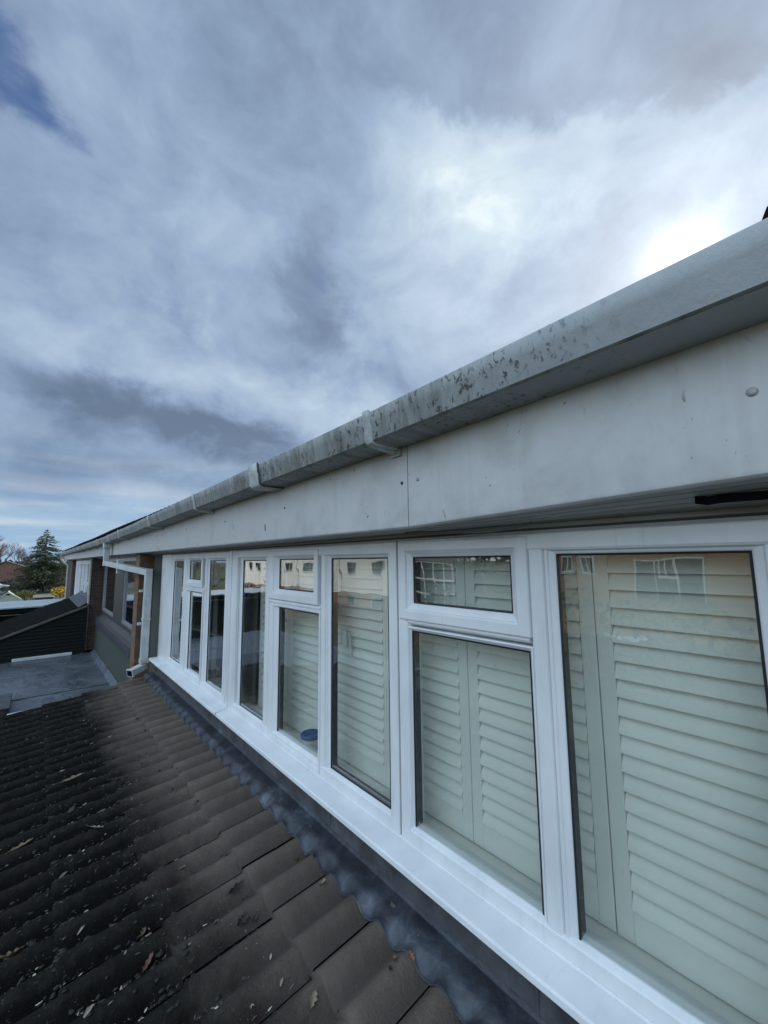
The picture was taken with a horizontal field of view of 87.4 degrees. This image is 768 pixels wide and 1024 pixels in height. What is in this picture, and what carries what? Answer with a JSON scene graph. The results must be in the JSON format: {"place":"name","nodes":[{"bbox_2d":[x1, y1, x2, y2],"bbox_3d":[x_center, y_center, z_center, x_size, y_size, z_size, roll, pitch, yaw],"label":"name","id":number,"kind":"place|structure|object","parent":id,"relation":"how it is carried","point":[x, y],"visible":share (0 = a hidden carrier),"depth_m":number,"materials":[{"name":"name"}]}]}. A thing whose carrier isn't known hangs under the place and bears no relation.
{"place":"outdoors","nodes":[
{"label":"outdoors","id":0,"kind":"place"},
{"bbox_2d":[0,571,144,1023],"bbox_3d":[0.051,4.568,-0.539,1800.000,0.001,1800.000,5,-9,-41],"label":"ground","id":1,"kind":"structure","parent":0,"point":[1,594],"depth_m":60.31,"materials":[{"name":"plant"}]},
{"bbox_2d":[0,581,15,585],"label":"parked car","id":2,"kind":"object","parent":1,"relation":"on","point":[5,583],"visible":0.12,"depth_m":73.99,"materials":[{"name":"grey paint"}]},
{"bbox_2d":[0,541,20,562],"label":"bare tree","id":3,"kind":"object","parent":1,"relation":"on","point":[2,545],"visible":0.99,"depth_m":93.34,"materials":[{"name":"brown plant"}]},
{"bbox_2d":[0,591,22,601],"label":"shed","id":4,"kind":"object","parent":1,"relation":"on","point":[8,596],"visible":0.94,"depth_m":43.47,"materials":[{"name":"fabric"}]},
{"bbox_2d":[0,561,28,582],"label":"brick house","id":5,"kind":"structure","parent":1,"relation":"on","point":[6,567],"depth_m":78.55,"materials":[{"name":"brown brick"}]},
{"bbox_2d":[15,591,24,600],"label":"shrub","id":6,"kind":"object","parent":1,"relation":"on","point":[19,593],"visible":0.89,"depth_m":45.40,"materials":[{"name":"green plant"}]},
{"bbox_2d":[10,547,32,565],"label":"bare tree","id":7,"kind":"object","parent":1,"relation":"on","point":[18,555],"visible":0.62,"depth_m":98.83,"materials":[{"name":"brown plant"}]},
{"bbox_2d":[21,590,29,600],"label":"shrub","id":8,"kind":"object","parent":1,"relation":"on","point":[25,592],"visible":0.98,"depth_m":45.75,"materials":[{"name":"green plant"}]},
{"bbox_2d":[27,591,37,599],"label":"shrub","id":9,"kind":"object","parent":1,"relation":"on","point":[31,594],"visible":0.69,"depth_m":46.07,"materials":[{"name":"green plant"}]},
{"bbox_2d":[0,598,65,621],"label":"flat roof extension","id":10,"kind":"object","parent":1,"relation":"on","point":[10,609],"visible":0.12,"depth_m":12.28,"materials":[{"name":"fabric"}]},
{"bbox_2d":[0,530,67,593],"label":"conifer tree","id":11,"kind":"object","parent":1,"relation":"on","point":[54,568],"visible":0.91,"depth_m":63.63,"materials":[{"name":"green plant"}]},
{"bbox_2d":[5,556,68,573],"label":"woods","id":12,"kind":"object","parent":1,"relation":"on","point":[40,562],"visible":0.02,"depth_m":149.36,"materials":[{"name":"green plant"}]},
{"bbox_2d":[33,594,54,599],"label":"garden shed","id":13,"kind":"structure","parent":1,"relation":"on","point":[42,596],"depth_m":37.87,"materials":[{"name":"grey tile"}]},
{"bbox_2d":[0,591,89,663],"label":"lean to extension","id":14,"kind":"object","parent":1,"relation":"on","point":[56,627],"visible":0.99,"depth_m":9.20,"materials":[{"name":"tile"}]},
{"bbox_2d":[50,586,64,598],"bbox_3d":[-27.919,7.706,34.663,1.569,2.648,1.146,5,-9,-41],"label":"flowering shrub","id":15,"kind":"object","parent":1,"relation":"on","point":[59,590],"visible":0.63,"depth_m":34.57,"materials":[{"name":"yellow plant"}]},
{"bbox_2d":[0,649,117,716],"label":"flat roof extension","id":16,"kind":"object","parent":1,"relation":"on","point":[28,683],"visible":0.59,"depth_m":7.36,"materials":[{"name":"fabric"}]},
{"bbox_2d":[0,693,11,715],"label":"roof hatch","id":17,"kind":"object","parent":16,"relation":"on","point":[5,701],"visible":0.93,"depth_m":5.74,"materials":[{"name":"grey"}]},
{"bbox_2d":[60,542,91,652],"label":"terraced house","id":18,"kind":"structure","parent":1,"relation":"on","point":[77,572],"depth_m":13.49,"materials":[{"name":"tile"}]},
{"bbox_2d":[74,560,89,594],"bbox_3d":[-9.531,2.173,12.697,0.090,1.270,4.620,5,-9,-41],"label":"window","id":19,"kind":"structure","parent":18,"relation":"in","point":[82,567],"depth_m":12.58,"materials":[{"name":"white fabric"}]},
{"bbox_2d":[0,667,578,1023],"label":"roof","id":20,"kind":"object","parent":1,"relation":"on","point":[227,777],"visible":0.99,"depth_m":1.65,"materials":[{"name":"tile"}]},
{"bbox_2d":[0,940,31,958],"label":"fallen leaf","id":21,"kind":"object","parent":20,"relation":"on","point":[9,954],"visible":0.99,"depth_m":1.50,"materials":[{"name":"plant"}]},
{"bbox_2d":[2,838,32,854],"bbox_3d":[-1.908,1.742,2.084,0.023,0.019,0.140,22,17,36],"label":"fallen leaf","id":22,"kind":"object","parent":20,"relation":"on","point":[18,846],"visible":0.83,"depth_m":2.10,"materials":[{"name":"beige plant"}]},
{"bbox_2d":[52,773,82,784],"bbox_3d":[-2.052,1.738,2.613,0.166,0.018,0.027,-2,27,-45],"label":"fallen leaf","id":23,"kind":"object","parent":20,"relation":"on","point":[71,777],"visible":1,"depth_m":2.63,"materials":[{"name":"beige plant"}]},
{"bbox_2d":[140,927,145,936],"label":"fallen leaf","id":24,"kind":"object","parent":20,"relation":"on","point":[143,931],"visible":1,"depth_m":1.55,"materials":[{"name":"plant"}]},
{"bbox_2d":[140,952,152,975],"bbox_3d":[-0.844,1.610,1.425,0.020,0.018,0.076,11,11,4],"label":"fallen leaf","id":25,"kind":"object","parent":20,"relation":"on","point":[147,961],"visible":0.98,"depth_m":1.43,"materials":[{"name":"plant"}]},
{"bbox_2d":[0,688,295,1023],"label":"leaf litter","id":26,"kind":"object","parent":20,"relation":"on","point":[89,1008],"visible":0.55,"depth_m":1.54,"materials":[{"name":"plant"}]},
{"bbox_2d":[0,696,338,1023],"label":"moss","id":27,"kind":"object","parent":20,"relation":"on","point":[159,954],"visible":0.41,"depth_m":1.60,"materials":[{"name":"plant"}]},
{"bbox_2d":[224,880,244,896],"bbox_3d":[-0.622,1.565,1.667,0.026,0.024,0.096,37,27,33],"label":"fallen leaf","id":28,"kind":"object","parent":20,"relation":"on","point":[236,887],"visible":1,"depth_m":1.68,"materials":[{"name":"grey plant"}]},
{"bbox_2d":[234,913,248,927],"bbox_3d":[-0.543,1.559,1.530,0.029,0.017,0.064,35,26,28],"label":"fallen leaf","id":29,"kind":"object","parent":20,"relation":"on","point":[242,920],"visible":1,"depth_m":1.54,"materials":[{"name":"grey plant"}]},
{"bbox_2d":[308,989,316,1012],"bbox_3d":[-0.221,1.506,1.234,0.026,0.019,0.053,22,21,7],"label":"fallen leaf","id":30,"kind":"object","parent":20,"relation":"on","point":[313,998],"visible":1,"depth_m":1.24,"materials":[{"name":"beige plant"}]},
{"bbox_2d":[409,950,414,961],"bbox_3d":[0.093,1.470,1.325,0.018,0.008,0.041,2,21,-38],"label":"fallen leaf","id":31,"kind":"object","parent":20,"relation":"on","point":[412,957],"visible":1,"depth_m":1.33,"materials":[{"name":"brown plant"}]},
{"bbox_2d":[128,206,767,1023],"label":"terraced house","id":32,"kind":"structure","parent":1,"relation":"on","point":[630,420],"depth_m":1.16,"materials":[{"name":"plastic"}]},
{"bbox_2d":[166,551,229,703],"bbox_3d":[-1.761,0.965,3.763,0.077,1.145,1.760,5,-9,-41],"label":"window","id":33,"kind":"structure","parent":32,"relation":"in","point":[191,597],"depth_m":3.73,"materials":[{"name":"white plastic"}]},
{"bbox_2d":[211,561,218,676],"bbox_3d":[-1.589,0.931,3.733,0.042,1.140,0.140,5,-9,-41],"label":"curtain","id":34,"kind":"object","parent":32,"relation":"hanging from","point":[214,635],"visible":0.35,"depth_m":3.68,"materials":[{"name":"white fabric"}]},
{"bbox_2d":[250,561,260,703],"bbox_3d":[-0.972,0.843,3.046,0.041,1.140,0.115,5,-9,-41],"label":"curtain","id":35,"kind":"object","parent":32,"relation":"hanging from","point":[255,643],"visible":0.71,"depth_m":3.02,"materials":[{"name":"white fabric"}]},
{"bbox_2d":[301,729,317,748],"bbox_3d":[-0.414,1.291,2.273,0.114,0.080,0.114,5,-9,-41],"label":"jar","id":36,"kind":"object","parent":32,"relation":"on","point":[309,736],"visible":0.8,"depth_m":2.24,"materials":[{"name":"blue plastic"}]},
{"bbox_2d":[230,541,401,834],"bbox_3d":[-0.512,0.782,2.330,0.078,1.145,1.806,5,-9,-41],"label":"window","id":37,"kind":"structure","parent":32,"relation":"in","point":[323,601],"depth_m":2.09,"materials":[{"name":"white plastic"}]},
{"bbox_2d":[258,559,389,788],"bbox_3d":[-0.441,0.762,2.455,0.036,1.164,1.449,5,-9,-41],"label":"louvred shutter","id":38,"kind":"object","parent":32,"relation":"on","point":[363,712],"visible":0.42,"depth_m":2.13,"materials":[{"name":"paint"}]},
{"bbox_2d":[405,522,531,533],"bbox_3d":[0.248,0.064,1.339,0.031,0.026,0.503,6,-9,-44],"label":"cable","id":39,"kind":"object","parent":32,"relation":"attached to","point":[514,527],"visible":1,"depth_m":1.27,"materials":[{"name":"black plastic"}]},
{"bbox_2d":[398,519,767,1023],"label":"window","id":40,"kind":"structure","parent":32,"relation":"in","point":[536,624],"depth_m":1.16,"materials":[{"name":"white plastic"}]},
{"bbox_2d":[420,553,767,1023],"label":"louvred shutter","id":41,"kind":"object","parent":32,"relation":"on","point":[670,716],"visible":0.59,"depth_m":1.11,"materials":[{"name":"paint"}]},
{"bbox_2d":[694,490,767,504],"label":"edging strip","id":42,"kind":"object","parent":32,"relation":"hanging from","point":[735,497],"visible":1,"depth_m":0.80,"materials":[{"name":"black plastic"}]},
{"bbox_2d":[79,521,160,681],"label":"terraced house","id":43,"kind":"structure","parent":0,"point":[120,602],"depth_m":7.01,"materials":[{"name":"brick"}]},
{"bbox_2d":[101,561,135,633],"bbox_3d":[-4.997,1.559,7.733,0.090,1.215,5.640,5,-9,-41],"label":"window","id":44,"kind":"structure","parent":43,"relation":"in","point":[118,588],"depth_m":7.86,"materials":[{"name":"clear glass"}]},
{"bbox_2d":[0,0,767,562],"label":"sky","id":45,"kind":"structure","parent":0,"point":[233,233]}
]}

